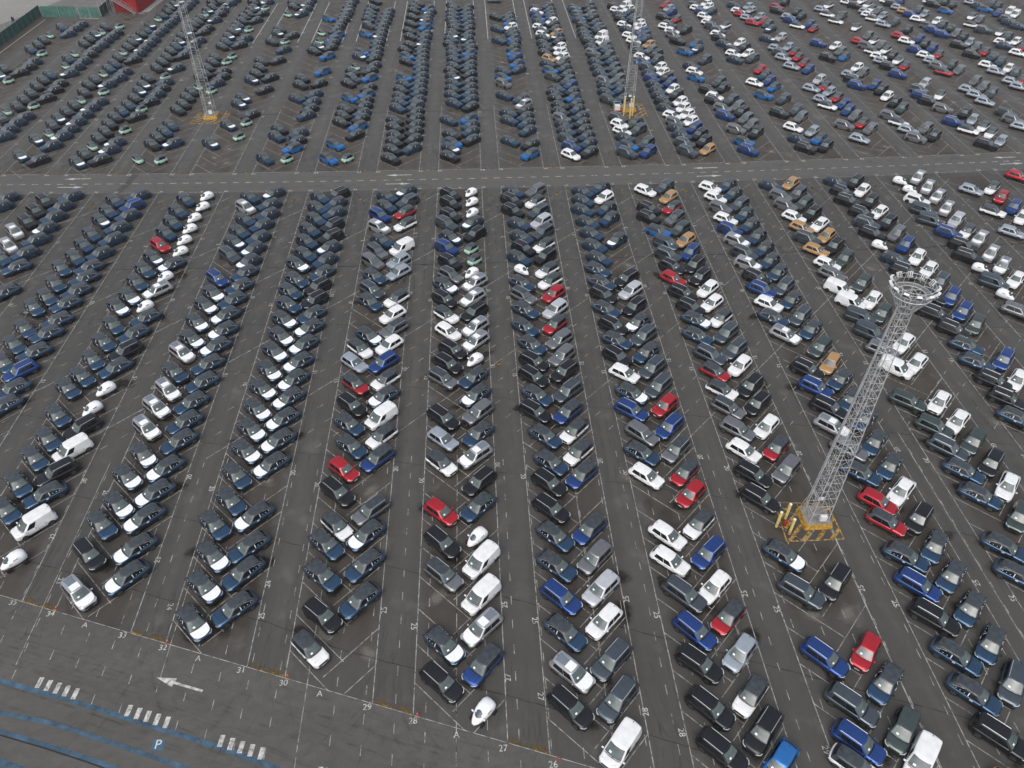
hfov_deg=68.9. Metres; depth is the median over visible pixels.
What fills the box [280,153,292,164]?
microcar
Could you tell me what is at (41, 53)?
microcar
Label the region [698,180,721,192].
parked hatchback
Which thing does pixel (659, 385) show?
parked suv
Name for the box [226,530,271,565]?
parked suv
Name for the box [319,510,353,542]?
parked hatchback
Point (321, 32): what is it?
microcar
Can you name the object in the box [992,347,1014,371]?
parked suv
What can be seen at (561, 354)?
parked suv
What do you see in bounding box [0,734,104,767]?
edge gutter
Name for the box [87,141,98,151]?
microcar
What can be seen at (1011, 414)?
parked suv
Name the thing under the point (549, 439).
parked suv
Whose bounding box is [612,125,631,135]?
parked hatchback
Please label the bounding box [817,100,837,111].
parked hatchback
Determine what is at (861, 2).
parked hatchback
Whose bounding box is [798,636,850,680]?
parked suv
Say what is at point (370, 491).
ground stain
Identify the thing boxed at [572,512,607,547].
parked suv
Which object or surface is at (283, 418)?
parked suv
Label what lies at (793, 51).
parked hatchback
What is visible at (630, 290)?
parked suv
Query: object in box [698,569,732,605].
parked hatchback
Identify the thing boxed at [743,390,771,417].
parked suv
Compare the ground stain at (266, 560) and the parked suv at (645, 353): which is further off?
the parked suv at (645, 353)
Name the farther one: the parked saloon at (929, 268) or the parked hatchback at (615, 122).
the parked hatchback at (615, 122)
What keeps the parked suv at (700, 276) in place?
on the ground
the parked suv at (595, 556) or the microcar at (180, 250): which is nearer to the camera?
the parked suv at (595, 556)
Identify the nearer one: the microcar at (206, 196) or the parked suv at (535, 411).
the parked suv at (535, 411)
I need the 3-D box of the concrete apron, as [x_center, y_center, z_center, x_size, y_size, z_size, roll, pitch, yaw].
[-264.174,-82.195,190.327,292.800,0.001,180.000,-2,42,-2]
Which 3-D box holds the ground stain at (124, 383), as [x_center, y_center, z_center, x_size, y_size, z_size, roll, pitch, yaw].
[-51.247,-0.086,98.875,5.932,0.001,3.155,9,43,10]
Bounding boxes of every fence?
[0,3,40,46]
[97,0,110,16]
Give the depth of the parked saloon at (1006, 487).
84.19 m
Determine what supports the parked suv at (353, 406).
on the ground
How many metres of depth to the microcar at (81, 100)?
168.86 m
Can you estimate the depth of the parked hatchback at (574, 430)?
90.64 m
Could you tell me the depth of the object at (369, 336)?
104.52 m
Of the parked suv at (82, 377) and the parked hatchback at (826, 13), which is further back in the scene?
the parked hatchback at (826, 13)
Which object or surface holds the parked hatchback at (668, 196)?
on the ground
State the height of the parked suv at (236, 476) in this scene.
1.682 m
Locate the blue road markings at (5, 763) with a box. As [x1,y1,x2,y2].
[0,678,281,767]
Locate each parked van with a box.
[10,503,57,541]
[51,432,93,461]
[364,400,398,430]
[389,236,414,255]
[461,573,501,616]
[462,539,500,580]
[487,0,500,2]
[595,29,607,38]
[595,35,608,44]
[599,717,642,767]
[619,0,631,8]
[652,233,679,251]
[823,276,854,293]
[834,289,866,308]
[843,304,876,323]
[852,319,886,341]
[877,355,914,380]
[900,730,942,767]
[908,200,936,213]
[916,210,944,227]
[976,270,1010,289]
[1004,6,1015,14]
[1010,9,1021,18]
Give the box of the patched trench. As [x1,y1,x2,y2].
[114,104,223,196]
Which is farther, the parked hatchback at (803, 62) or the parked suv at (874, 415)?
the parked hatchback at (803, 62)
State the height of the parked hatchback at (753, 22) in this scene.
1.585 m
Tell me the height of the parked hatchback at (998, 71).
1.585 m
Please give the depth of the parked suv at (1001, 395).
95.08 m
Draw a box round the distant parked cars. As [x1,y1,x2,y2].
[0,0,1023,270]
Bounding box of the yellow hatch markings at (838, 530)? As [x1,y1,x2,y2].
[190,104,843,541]
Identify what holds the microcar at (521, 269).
on the ground
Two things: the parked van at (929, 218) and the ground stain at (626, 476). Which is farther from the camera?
the parked van at (929, 218)
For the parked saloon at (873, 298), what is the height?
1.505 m
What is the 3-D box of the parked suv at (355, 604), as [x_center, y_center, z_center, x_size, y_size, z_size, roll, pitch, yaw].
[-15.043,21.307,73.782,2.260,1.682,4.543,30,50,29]
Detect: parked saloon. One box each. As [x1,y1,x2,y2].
[810,216,829,232]
[854,183,870,197]
[863,290,882,309]
[871,204,888,219]
[886,476,916,506]
[892,332,915,353]
[906,352,928,374]
[908,248,926,265]
[919,260,938,278]
[926,389,951,415]
[946,408,970,434]
[993,470,1020,502]
[1006,270,1023,288]
[1007,368,1023,392]
[1012,209,1023,225]
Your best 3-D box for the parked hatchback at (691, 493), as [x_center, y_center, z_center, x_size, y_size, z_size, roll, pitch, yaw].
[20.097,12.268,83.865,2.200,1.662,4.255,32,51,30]
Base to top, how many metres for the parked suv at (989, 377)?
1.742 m
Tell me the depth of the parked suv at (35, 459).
87.23 m
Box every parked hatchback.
[149,236,170,253]
[290,628,329,669]
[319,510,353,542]
[327,455,359,483]
[340,351,367,373]
[340,372,369,396]
[346,337,372,359]
[365,423,398,450]
[370,368,401,391]
[375,333,403,354]
[379,304,406,324]
[383,288,409,307]
[386,251,411,269]
[386,263,411,281]
[393,204,416,219]
[393,216,417,232]
[422,497,458,527]
[424,449,457,477]
[426,426,458,452]
[433,304,458,324]
[434,321,461,341]
[504,22,516,29]
[525,194,545,208]
[530,7,543,14]
[532,23,546,29]
[533,236,554,253]
[535,30,549,36]
[535,261,559,278]
[538,272,562,290]
[541,53,556,62]
[541,284,565,303]
[542,314,567,334]
[546,16,557,23]
[550,28,562,35]
[553,42,565,50]
[553,46,566,55]
[556,52,569,60]
[559,417,588,444]
[561,148,580,161]
[563,439,593,466]
[585,602,623,641]
[594,189,614,204]
[608,362,639,384]
[610,6,623,12]
[610,118,628,128]
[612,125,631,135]
[617,20,630,27]
[622,31,636,37]
[623,4,634,11]
[626,36,640,43]
[627,462,664,490]
[633,52,649,60]
[633,183,656,197]
[634,18,645,25]
[634,22,646,29]
[642,39,654,48]
[647,519,687,551]
[649,544,690,577]
[650,393,678,418]
[654,61,666,70]
[656,66,669,76]
[658,22,671,28]
[659,189,677,204]
[659,269,686,284]
[660,0,670,7]
[662,109,681,119]
[662,199,681,214]
[663,4,674,11]
[664,26,679,33]
[666,83,679,93]
[669,458,699,488]
[671,15,681,23]
[672,95,687,105]
[675,479,706,509]
[676,101,690,112]
[676,231,695,248]
[680,107,694,119]
[682,508,715,540]
[683,114,698,125]
[686,66,702,75]
[689,4,700,10]
[696,279,718,298]
[697,12,711,18]
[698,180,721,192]
[698,360,730,382]
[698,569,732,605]
[699,142,715,155]
[700,0,711,5]
[700,293,723,313]
[701,18,711,24]
[703,2,713,9]
[703,190,726,202]
[705,91,723,100]
[705,378,738,401]
[709,307,732,328]
[710,29,725,36]
[710,598,746,636]
[713,211,737,225]
[720,21,730,29]
[722,631,758,674]
[725,49,741,57]
[725,437,761,464]
[727,354,752,377]
[730,7,744,12]
[732,673,769,719]
[733,10,745,16]
[733,37,745,46]
[740,13,754,20]
[741,48,753,57]
[742,2,753,9]
[745,6,756,13]
[745,18,759,26]
[745,77,763,87]
[753,64,766,74]
[753,294,783,312]
[753,413,779,440]
[754,12,765,19]
[758,16,768,24]
[762,434,790,462]
[767,43,783,50]
[769,3,783,9]
[774,52,791,61]
[781,12,795,18]
[781,209,806,222]
[782,61,800,70]
[782,121,803,132]
[782,176,799,190]
[783,42,794,51]
[788,47,800,55]
[788,219,814,233]
[789,21,804,29]
[791,52,804,61]
[797,58,809,67]
[801,83,820,93]
[802,241,829,256]
[804,124,819,137]
[808,24,818,32]
[812,94,831,102]
[813,5,828,11]
[813,255,841,270]
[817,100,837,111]
[817,227,835,244]
[819,10,834,17]
[819,80,831,90]
[819,351,841,375]
[822,86,836,96]
[824,1,833,9]
[827,741,874,767]
[828,16,843,24]
[828,41,841,50]
[830,91,843,102]
[840,0,850,4]
[840,69,858,77]
[848,132,869,144]
[848,630,881,673]
[850,22,861,31]
[850,36,862,43]
[850,62,863,71]
[854,117,869,128]
[856,487,898,515]
[857,0,866,4]
[858,7,872,13]
[860,10,873,16]
[863,0,872,7]
[863,46,879,53]
[864,507,908,537]
[865,14,880,22]
[868,4,876,11]
[869,36,879,44]
[869,51,886,59]
[872,56,889,63]
[875,20,890,28]
[877,11,887,19]
[880,45,891,54]
[880,90,893,101]
[888,116,909,125]
[890,3,901,9]
[891,31,907,37]
[892,55,903,64]
[896,7,907,13]
[897,123,918,132]
[898,36,914,44]
[898,60,910,70]
[909,15,925,22]
[916,50,933,57]
[919,9,929,17]
[922,56,937,63]
[931,16,941,24]
[933,49,943,58]
[933,89,945,100]
[934,67,952,76]
[957,84,975,91]
[957,123,979,135]
[958,182,983,197]
[959,222,975,238]
[963,0,975,4]
[963,20,977,28]
[964,37,974,46]
[965,113,978,125]
[966,12,976,20]
[966,89,986,97]
[974,96,995,107]
[976,120,990,132]
[978,60,996,67]
[979,47,990,56]
[979,203,1006,218]
[983,126,997,139]
[983,180,999,195]
[986,66,1005,76]
[992,189,1009,204]
[993,37,1010,44]
[994,27,1004,36]
[994,134,1007,146]
[997,224,1023,240]
[1001,76,1019,83]
[1002,63,1014,72]
[1004,169,1023,183]
[1008,48,1023,57]
[1008,81,1023,91]
[1009,120,1023,130]
[1011,36,1021,45]
[1017,42,1023,50]
[1018,74,1023,83]
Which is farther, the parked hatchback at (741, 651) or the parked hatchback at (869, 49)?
the parked hatchback at (869, 49)
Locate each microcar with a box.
[0,549,28,573]
[2,76,14,84]
[2,107,12,115]
[27,101,39,110]
[36,49,47,57]
[43,128,54,138]
[45,31,54,38]
[61,62,69,70]
[70,50,79,57]
[76,96,86,104]
[82,400,104,415]
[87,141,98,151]
[96,381,117,398]
[98,28,105,34]
[98,70,108,78]
[98,87,109,96]
[115,23,123,28]
[119,48,127,55]
[119,125,131,134]
[132,154,144,164]
[135,104,147,111]
[136,299,154,312]
[154,15,162,22]
[154,154,167,165]
[157,271,174,281]
[160,72,170,78]
[173,245,188,256]
[177,234,192,245]
[182,223,197,234]
[187,212,202,223]
[193,82,203,91]
[196,201,210,213]
[200,191,214,201]
[201,11,208,16]
[206,86,216,94]
[221,57,231,65]
[227,52,236,60]
[233,131,244,141]
[240,117,252,127]
[244,26,253,32]
[261,5,269,10]
[280,38,289,44]
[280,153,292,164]
[284,11,291,17]
[315,38,323,44]
[317,29,325,36]
[341,153,353,163]
[351,63,359,69]
[464,187,477,197]
[464,242,477,255]
[464,266,478,277]
[465,197,478,207]
[465,207,478,217]
[465,526,488,549]
[466,352,483,368]
[467,253,481,266]
[469,696,497,728]
[514,264,529,276]
[871,239,887,252]
[892,176,906,186]
[902,184,916,193]
[971,262,988,272]
[995,288,1013,300]
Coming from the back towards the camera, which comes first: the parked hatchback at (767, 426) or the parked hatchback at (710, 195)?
the parked hatchback at (710, 195)
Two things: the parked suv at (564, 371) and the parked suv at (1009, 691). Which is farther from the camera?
the parked suv at (564, 371)
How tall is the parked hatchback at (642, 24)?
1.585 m
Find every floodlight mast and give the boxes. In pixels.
[176,0,220,119]
[621,0,642,111]
[795,271,942,529]
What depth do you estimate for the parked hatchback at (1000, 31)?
204.69 m
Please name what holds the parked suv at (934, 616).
on the ground
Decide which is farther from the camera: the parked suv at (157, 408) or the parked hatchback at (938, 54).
the parked hatchback at (938, 54)
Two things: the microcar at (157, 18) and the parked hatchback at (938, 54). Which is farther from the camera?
the microcar at (157, 18)
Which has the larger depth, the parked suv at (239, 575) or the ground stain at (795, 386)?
the ground stain at (795, 386)
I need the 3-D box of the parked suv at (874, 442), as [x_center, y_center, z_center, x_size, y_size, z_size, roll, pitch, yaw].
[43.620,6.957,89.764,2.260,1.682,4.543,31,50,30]
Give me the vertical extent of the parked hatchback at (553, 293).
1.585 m
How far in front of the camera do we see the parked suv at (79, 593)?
73.83 m
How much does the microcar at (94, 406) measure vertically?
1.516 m
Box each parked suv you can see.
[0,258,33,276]
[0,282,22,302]
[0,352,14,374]
[0,377,32,397]
[0,393,24,416]
[0,495,22,526]
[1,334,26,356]
[1,358,40,382]
[3,469,34,499]
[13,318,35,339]
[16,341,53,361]
[19,445,50,473]
[22,480,68,511]
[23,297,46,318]
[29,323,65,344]
[33,426,62,453]
[33,456,80,487]
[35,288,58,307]
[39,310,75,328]
[43,403,72,428]
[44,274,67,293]
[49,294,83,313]
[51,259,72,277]
[54,377,82,400]
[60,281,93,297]
[60,574,97,611]
[62,413,102,439]
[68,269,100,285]
[68,366,96,389]
[72,536,107,572]
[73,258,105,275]
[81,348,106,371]
[85,508,118,541]
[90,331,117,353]
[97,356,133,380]
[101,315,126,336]
[101,490,135,521]
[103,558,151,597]
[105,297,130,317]
[107,338,144,360]
[110,463,144,491]
[111,531,158,567]
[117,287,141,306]
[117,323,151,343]
[122,502,166,536]
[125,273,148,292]
[128,441,158,469]
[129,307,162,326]
[131,414,161,441]
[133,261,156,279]
[133,478,176,509]
[141,279,173,300]
[141,394,171,420]
[144,454,186,483]
[154,377,181,402]
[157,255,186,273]
[159,428,199,456]
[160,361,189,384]
[165,409,204,436]
[168,341,195,364]
[173,390,210,416]
[174,602,212,643]
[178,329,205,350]
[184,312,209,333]
[184,370,220,394]
[184,568,223,605]
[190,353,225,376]
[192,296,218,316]
[194,539,230,574]
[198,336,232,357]
[198,509,231,542]
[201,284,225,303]
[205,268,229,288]
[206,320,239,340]
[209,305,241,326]
[210,589,258,629]
[214,486,247,517]
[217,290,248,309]
[220,461,252,491]
[221,554,265,593]
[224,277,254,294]
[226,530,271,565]
[229,438,262,465]
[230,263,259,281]
[233,500,275,534]
[235,417,267,443]
[242,397,272,422]
[247,377,277,401]
[252,451,290,480]
[256,359,282,383]
[259,427,297,455]
[261,341,288,363]
[264,406,301,433]
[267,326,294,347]
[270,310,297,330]
[271,386,306,411]
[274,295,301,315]
[276,368,310,393]
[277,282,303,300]
[282,351,314,374]
[284,271,309,289]
[285,256,309,273]
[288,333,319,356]
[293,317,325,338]
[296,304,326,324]
[300,289,329,310]
[301,596,342,635]
[302,558,342,593]
[303,276,332,295]
[307,527,344,562]
[308,264,335,281]
[319,475,355,508]
[332,411,365,437]
[334,433,367,460]
[336,392,367,418]
[338,580,382,621]
[344,547,386,584]
[346,518,386,553]
[351,493,390,527]
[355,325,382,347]
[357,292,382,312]
[358,279,384,299]
[359,443,395,473]
[361,267,387,285]
[367,384,400,409]
[368,350,399,374]
[379,317,408,339]
[418,660,464,704]
[422,624,465,666]
[423,525,461,560]
[423,556,463,593]
[426,366,457,390]
[426,403,459,431]
[430,288,457,308]
[432,276,458,295]
[432,352,463,375]
[437,265,463,284]
[437,338,467,361]
[458,365,489,390]
[458,440,493,469]
[459,287,486,307]
[460,300,488,322]
[460,383,491,408]
[460,491,497,523]
[460,607,503,648]
[461,315,489,337]
[461,329,490,352]
[461,420,494,448]
[462,272,488,291]
[462,398,494,425]
[462,465,497,497]
[462,642,504,689]
[508,274,534,292]
[509,285,536,305]
[510,300,539,320]
[510,316,539,337]
[517,334,546,356]
[517,364,549,389]
[517,398,551,424]
[518,349,549,372]
[520,383,553,408]
[527,423,562,450]
[530,467,567,498]
[531,492,570,524]
[532,448,568,477]
[534,519,574,553]
[535,548,577,583]
[539,578,582,617]
[542,297,568,319]
[542,612,587,653]
[545,327,573,350]
[545,683,594,731]
[548,343,575,367]
[548,650,595,694]
[550,358,579,383]
[552,377,583,404]
[552,398,583,425]
[565,459,598,490]
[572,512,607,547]
[577,539,613,576]
[581,569,620,608]
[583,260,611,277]
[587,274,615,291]
[588,284,617,304]
[590,637,633,683]
[591,299,620,317]
[596,673,639,725]
[597,314,628,336]
[600,330,632,351]
[601,344,632,366]
[613,268,639,288]
[613,397,648,423]
[614,382,648,406]
[618,280,643,300]
[621,295,646,317]
[622,440,660,467]
[623,419,659,447]
[625,312,650,333]
[630,323,657,347]
[632,341,660,364]
[638,354,666,380]
[644,372,672,399]
[654,412,684,440]
[657,257,685,275]
[661,434,691,464]
[661,574,707,614]
[667,282,697,301]
[671,610,717,652]
[674,642,723,685]
[675,296,705,315]
[680,310,711,330]
[681,325,713,345]
[683,254,705,274]
[684,684,735,732]
[688,266,711,286]
[690,535,726,571]
[692,342,727,366]
[694,726,749,767]
[710,394,746,420]
[713,321,738,344]
[718,415,755,443]
[721,336,747,361]
[733,459,772,489]
[736,372,764,398]
[738,482,780,514]
[741,267,770,285]
[742,703,784,757]
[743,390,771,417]
[746,279,777,298]
[757,307,789,326]
[761,538,806,573]
[762,737,800,767]
[766,263,788,282]
[768,323,801,345]
[771,454,801,484]
[773,275,795,296]
[776,572,826,610]
[779,290,802,310]
[788,304,812,327]
[789,357,824,379]
[797,374,833,397]
[798,319,822,340]
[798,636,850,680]
[807,335,832,358]
[808,393,847,420]
[812,412,851,437]
[816,264,846,281]
[817,562,852,602]
[823,681,880,729]
[826,368,854,391]
[828,434,868,463]
[829,717,887,767]
[837,387,863,412]
[839,459,881,487]
[850,272,872,293]
[851,407,878,433]
[861,429,888,457]
[864,338,900,357]
[865,660,904,707]
[871,302,892,324]
[875,451,903,481]
[881,540,930,574]
[883,704,920,757]
[888,260,920,280]
[888,388,926,413]
[893,566,942,604]
[903,501,933,535]
[906,597,961,638]
[913,413,954,438]
[914,286,945,306]
[917,303,952,320]
[919,528,948,565]
[925,433,969,461]
[928,271,950,291]
[928,635,983,678]
[934,557,967,595]
[935,318,970,337]
[941,457,985,485]
[942,285,961,307]
[944,670,1003,718]
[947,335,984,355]
[951,300,973,322]
[951,588,986,629]
[956,481,1003,511]
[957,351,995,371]
[959,427,986,456]
[964,313,985,335]
[968,711,1023,763]
[972,622,1006,667]
[974,368,1012,390]
[976,447,1004,478]
[979,531,1023,564]
[986,386,1023,410]
[991,255,1011,275]
[991,558,1023,587]
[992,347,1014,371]
[994,658,1023,709]
[995,405,1023,430]
[999,300,1023,321]
[1003,499,1023,534]
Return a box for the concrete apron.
[0,0,114,30]
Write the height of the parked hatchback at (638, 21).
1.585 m
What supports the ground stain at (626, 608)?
on the ground
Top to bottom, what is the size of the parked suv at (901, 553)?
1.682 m
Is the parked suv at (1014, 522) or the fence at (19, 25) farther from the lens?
the fence at (19, 25)
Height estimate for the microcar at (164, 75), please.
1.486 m
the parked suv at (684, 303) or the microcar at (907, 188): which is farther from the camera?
the microcar at (907, 188)
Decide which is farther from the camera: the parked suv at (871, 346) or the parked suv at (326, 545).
the parked suv at (871, 346)
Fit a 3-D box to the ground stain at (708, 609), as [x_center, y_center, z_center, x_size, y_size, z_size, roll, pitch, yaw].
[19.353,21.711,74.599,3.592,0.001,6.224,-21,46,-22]
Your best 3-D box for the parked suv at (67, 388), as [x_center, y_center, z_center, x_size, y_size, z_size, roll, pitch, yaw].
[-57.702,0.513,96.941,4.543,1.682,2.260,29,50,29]
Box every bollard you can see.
[775,511,782,527]
[784,503,792,518]
[788,518,796,534]
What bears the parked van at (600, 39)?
on the ground
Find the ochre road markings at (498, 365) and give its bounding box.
[0,151,1023,754]
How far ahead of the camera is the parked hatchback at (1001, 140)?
152.57 m
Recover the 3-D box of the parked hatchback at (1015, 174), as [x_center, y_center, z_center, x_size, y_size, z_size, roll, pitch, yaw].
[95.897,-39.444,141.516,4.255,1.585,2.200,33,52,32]
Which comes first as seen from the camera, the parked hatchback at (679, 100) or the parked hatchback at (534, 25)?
the parked hatchback at (679, 100)
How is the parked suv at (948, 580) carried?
on the ground
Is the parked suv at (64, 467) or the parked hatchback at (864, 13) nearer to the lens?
the parked suv at (64, 467)
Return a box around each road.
[0,0,59,23]
[0,152,1023,193]
[0,596,587,767]
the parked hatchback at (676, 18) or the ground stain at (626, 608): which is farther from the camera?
the parked hatchback at (676, 18)
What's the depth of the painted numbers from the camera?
85.34 m
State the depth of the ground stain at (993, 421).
93.42 m
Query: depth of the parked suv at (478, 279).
114.43 m
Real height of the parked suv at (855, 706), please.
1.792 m
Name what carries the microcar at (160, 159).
on the ground
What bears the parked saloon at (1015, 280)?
on the ground
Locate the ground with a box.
[0,0,1023,767]
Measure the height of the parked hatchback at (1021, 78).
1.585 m
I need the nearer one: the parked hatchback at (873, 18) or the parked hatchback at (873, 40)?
the parked hatchback at (873, 40)
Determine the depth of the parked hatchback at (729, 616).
71.89 m
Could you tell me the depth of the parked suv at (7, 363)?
100.08 m
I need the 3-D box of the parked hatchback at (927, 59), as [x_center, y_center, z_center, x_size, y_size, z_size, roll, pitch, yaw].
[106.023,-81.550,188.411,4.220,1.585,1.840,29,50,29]
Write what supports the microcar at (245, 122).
on the ground
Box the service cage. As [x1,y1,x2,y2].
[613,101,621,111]
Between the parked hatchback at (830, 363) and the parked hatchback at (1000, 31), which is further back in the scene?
the parked hatchback at (1000, 31)
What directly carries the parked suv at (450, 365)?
on the ground
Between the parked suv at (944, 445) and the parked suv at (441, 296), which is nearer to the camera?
the parked suv at (944, 445)
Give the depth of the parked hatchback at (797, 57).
189.88 m
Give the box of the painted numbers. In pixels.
[9,13,1023,767]
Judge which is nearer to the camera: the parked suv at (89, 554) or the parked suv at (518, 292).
the parked suv at (89, 554)
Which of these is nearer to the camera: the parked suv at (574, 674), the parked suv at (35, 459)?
the parked suv at (574, 674)
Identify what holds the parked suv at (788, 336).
on the ground
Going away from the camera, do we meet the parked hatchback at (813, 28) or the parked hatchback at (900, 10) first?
the parked hatchback at (813, 28)
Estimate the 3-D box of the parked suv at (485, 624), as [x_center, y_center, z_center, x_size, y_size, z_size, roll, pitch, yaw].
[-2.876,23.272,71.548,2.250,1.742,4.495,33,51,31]
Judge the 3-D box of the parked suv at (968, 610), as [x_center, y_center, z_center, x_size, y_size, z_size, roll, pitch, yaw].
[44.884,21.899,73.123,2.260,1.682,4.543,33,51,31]
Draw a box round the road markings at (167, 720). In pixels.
[19,0,1020,767]
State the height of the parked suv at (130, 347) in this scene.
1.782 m
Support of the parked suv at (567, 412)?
on the ground
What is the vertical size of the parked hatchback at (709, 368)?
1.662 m
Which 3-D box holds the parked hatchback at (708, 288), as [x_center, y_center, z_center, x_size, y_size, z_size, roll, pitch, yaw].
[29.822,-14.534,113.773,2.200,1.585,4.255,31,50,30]
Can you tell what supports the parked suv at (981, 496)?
on the ground
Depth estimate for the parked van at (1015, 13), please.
216.82 m
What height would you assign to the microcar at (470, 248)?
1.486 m
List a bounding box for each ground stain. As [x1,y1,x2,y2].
[31,529,41,536]
[102,559,111,570]
[117,380,133,386]
[164,415,173,420]
[175,483,185,491]
[176,270,186,277]
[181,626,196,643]
[187,548,196,555]
[213,625,229,633]
[261,477,272,484]
[263,557,274,566]
[294,626,304,633]
[316,629,329,640]
[362,393,373,399]
[362,647,375,660]
[364,486,376,495]
[431,592,444,603]
[450,556,461,563]
[460,422,468,429]
[548,421,557,426]
[589,721,597,727]
[614,572,625,581]
[617,601,630,621]
[621,473,633,480]
[658,576,664,585]
[665,409,674,416]
[672,503,682,509]
[706,604,714,611]
[742,415,749,424]
[744,629,758,640]
[787,384,799,389]
[803,610,817,619]
[827,672,840,681]
[841,607,853,619]
[851,477,863,483]
[881,742,891,764]
[904,532,913,538]
[990,419,1002,426]
[1010,423,1020,430]
[1014,762,1022,767]
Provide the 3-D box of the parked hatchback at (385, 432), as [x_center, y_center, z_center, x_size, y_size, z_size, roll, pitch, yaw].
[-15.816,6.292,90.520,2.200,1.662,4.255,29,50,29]
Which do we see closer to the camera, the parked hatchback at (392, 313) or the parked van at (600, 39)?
the parked hatchback at (392, 313)
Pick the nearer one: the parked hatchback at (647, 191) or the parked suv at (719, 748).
the parked suv at (719, 748)
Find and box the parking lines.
[0,0,1023,767]
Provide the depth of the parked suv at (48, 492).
83.33 m
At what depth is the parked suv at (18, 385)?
96.60 m
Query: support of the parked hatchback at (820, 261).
on the ground
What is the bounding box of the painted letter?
[150,739,164,749]
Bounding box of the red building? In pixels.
[105,0,154,13]
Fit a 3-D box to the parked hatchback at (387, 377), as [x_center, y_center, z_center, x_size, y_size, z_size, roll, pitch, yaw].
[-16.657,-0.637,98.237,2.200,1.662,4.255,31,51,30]
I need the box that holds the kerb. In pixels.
[0,19,45,53]
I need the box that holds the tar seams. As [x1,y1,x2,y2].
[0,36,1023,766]
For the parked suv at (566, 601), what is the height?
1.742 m
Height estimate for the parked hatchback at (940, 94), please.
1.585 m
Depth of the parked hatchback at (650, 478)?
85.36 m
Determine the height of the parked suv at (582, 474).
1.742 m
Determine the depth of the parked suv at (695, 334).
104.64 m
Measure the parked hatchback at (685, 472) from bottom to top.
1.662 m
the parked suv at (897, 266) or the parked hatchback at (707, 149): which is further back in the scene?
the parked hatchback at (707, 149)
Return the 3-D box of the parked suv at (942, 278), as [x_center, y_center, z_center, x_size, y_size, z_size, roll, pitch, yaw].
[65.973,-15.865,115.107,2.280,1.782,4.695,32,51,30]
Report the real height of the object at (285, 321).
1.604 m

